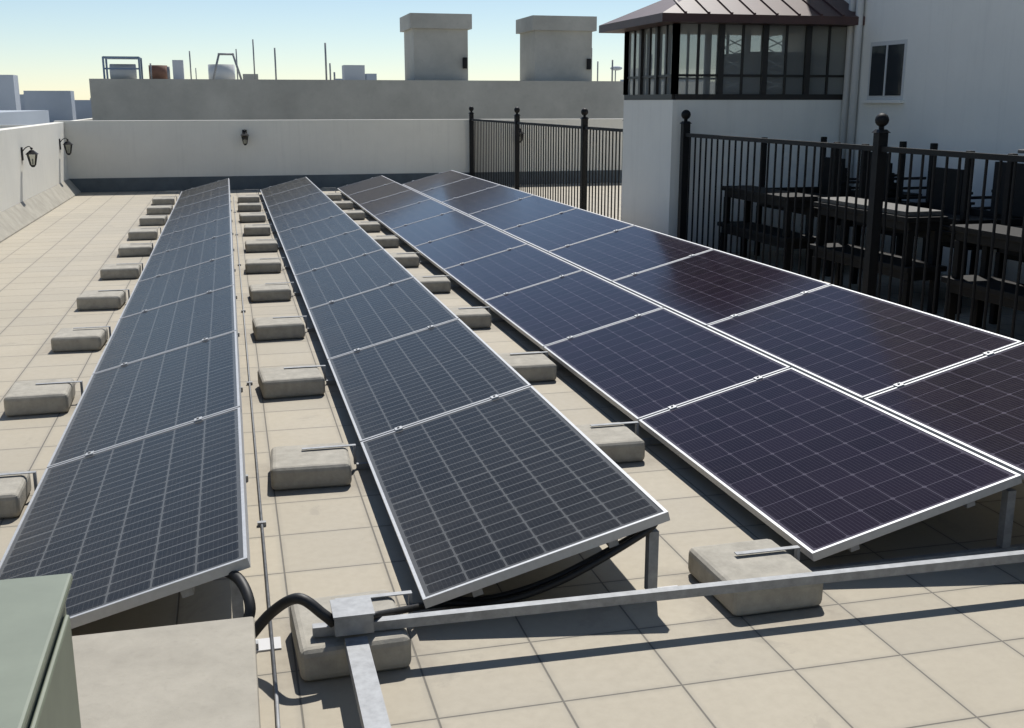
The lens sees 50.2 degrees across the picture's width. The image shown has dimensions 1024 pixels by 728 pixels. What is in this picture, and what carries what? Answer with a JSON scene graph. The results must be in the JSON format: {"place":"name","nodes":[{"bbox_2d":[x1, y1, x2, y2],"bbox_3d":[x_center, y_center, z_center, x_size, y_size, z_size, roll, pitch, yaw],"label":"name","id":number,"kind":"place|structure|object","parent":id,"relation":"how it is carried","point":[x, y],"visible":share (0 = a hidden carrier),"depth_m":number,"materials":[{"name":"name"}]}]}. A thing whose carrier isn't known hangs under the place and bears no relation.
{"place":"outdoors","nodes":[
{"label":"outdoors","id":0,"kind":"place"},
{"bbox_2d":[0,122,68,211],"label":"parapet wall","id":1,"kind":"structure","parent":0,"point":[21,180],"depth_m":19.27,"materials":[{"name":"white paint"}]},
{"bbox_2d":[21,146,37,166],"bbox_3d":[-8.181,-3.521,18.572,0.255,0.353,0.190,-3,14,-14],"label":"wall lantern","id":2,"kind":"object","parent":1,"relation":"attached to","point":[31,152],"depth_m":18.53,"materials":[{"name":"black paint"}]},
{"bbox_2d":[59,138,72,154],"bbox_3d":[-9.292,-4.537,22.812,0.255,0.353,0.190,-3,14,-14],"label":"wall lantern","id":3,"kind":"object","parent":1,"relation":"attached to","point":[67,142],"depth_m":22.77,"materials":[{"name":"black paint"}]},
{"bbox_2d":[0,110,92,128],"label":"neighbour roofs","id":4,"kind":"structure","parent":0,"point":[12,118],"depth_m":74.09,"materials":[{"name":"white paint"}]},
{"bbox_2d":[0,0,660,99],"label":"sky","id":5,"kind":"structure","parent":0,"point":[50,45],"materials":[{"name":"blue"}]},
{"bbox_2d":[54,119,622,178],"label":"parapet wall","id":6,"kind":"structure","parent":0,"point":[147,148],"depth_m":24.83,"materials":[{"name":"white paint"}]},
{"bbox_2d":[240,129,248,144],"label":"wall lantern","id":7,"kind":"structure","parent":6,"relation":"attached to","point":[244,135],"depth_m":24.33,"materials":[{"name":"black paint"}]},
{"bbox_2d":[70,170,621,191],"bbox_3d":[0.053,-4.458,26.223,20.000,0.300,0.025,-3,14,-14],"label":"wall base flashing","id":8,"kind":"object","parent":6,"relation":"attached to","point":[170,183],"visible":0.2,"depth_m":24.77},
{"bbox_2d":[89,13,623,120],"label":"grey neighbour block","id":9,"kind":"structure","parent":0,"point":[555,82],"depth_m":35.55,"materials":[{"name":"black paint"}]},
{"label":"ground","id":10,"kind":"structure","parent":0,"visible":0},
{"bbox_2d":[0,74,623,122],"bbox_3d":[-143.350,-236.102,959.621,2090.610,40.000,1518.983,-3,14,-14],"label":"distant town","id":11,"kind":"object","parent":10,"relation":"on","point":[62,105],"visible":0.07,"depth_m":656.27},
{"bbox_2d":[0,182,1023,727],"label":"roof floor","id":12,"kind":"structure","parent":10,"relation":"on","point":[944,648],"depth_m":4.39,"materials":[{"name":"tile"}]},
{"bbox_2d":[0,179,80,242],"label":"wall skirting","id":13,"kind":"object","parent":12,"relation":"on","point":[16,218],"depth_m":18.68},
{"bbox_2d":[0,178,258,649],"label":"solar row","id":14,"kind":"object","parent":12,"relation":"on","point":[139,497],"visible":0.99,"depth_m":5.35,"materials":[{"name":"glass"}]},
{"bbox_2d":[72,617,260,727],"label":"concrete block","id":15,"kind":"structure","parent":12,"relation":"on","point":[198,675],"depth_m":3.18,"materials":[{"name":"beige concrete"}]},
{"bbox_2d":[0,573,80,727],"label":"electrical cabinet","id":16,"kind":"object","parent":15,"relation":"on","point":[38,685],"visible":1,"depth_m":1.89,"materials":[{"name":"metal"}]},
{"bbox_2d":[0,193,822,680],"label":"concrete ballast blocks","id":17,"kind":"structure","parent":12,"relation":"on","point":[318,657],"depth_m":5.98,"materials":[{"name":"concrete"}]},
{"bbox_2d":[245,177,669,613],"bbox_3d":[-2.503,-1.488,13.656,1.307,0.379,20.212,-3,14,-14],"label":"solar row","id":18,"kind":"object","parent":12,"relation":"on","point":[487,464],"visible":0.99,"depth_m":5.68,"materials":[{"name":"glass"}]},
{"bbox_2d":[224,196,1023,727],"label":"conduit","id":19,"kind":"object","parent":12,"relation":"on","point":[348,616],"visible":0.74,"depth_m":3.97,"materials":[{"name":"metal"}]},
{"bbox_2d":[335,170,1023,571],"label":"solar array","id":20,"kind":"object","parent":12,"relation":"on","point":[813,420],"visible":0.93,"depth_m":6.66,"materials":[{"name":"glass"}]},
{"bbox_2d":[468,106,1023,338],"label":"boundary fence","id":21,"kind":"object","parent":12,"relation":"on","point":[879,148],"visible":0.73,"depth_m":11.14,"materials":[{"name":"black metal"}]},
{"bbox_2d":[599,0,1023,283],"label":"neighbour house","id":22,"kind":"structure","parent":12,"relation":"on","point":[947,75],"depth_m":13.87,"materials":[{"name":"white paint"}]},
{"bbox_2d":[717,137,1023,326],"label":"outdoor furniture","id":23,"kind":"object","parent":12,"relation":"on","point":[1001,233],"visible":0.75,"depth_m":11.00,"materials":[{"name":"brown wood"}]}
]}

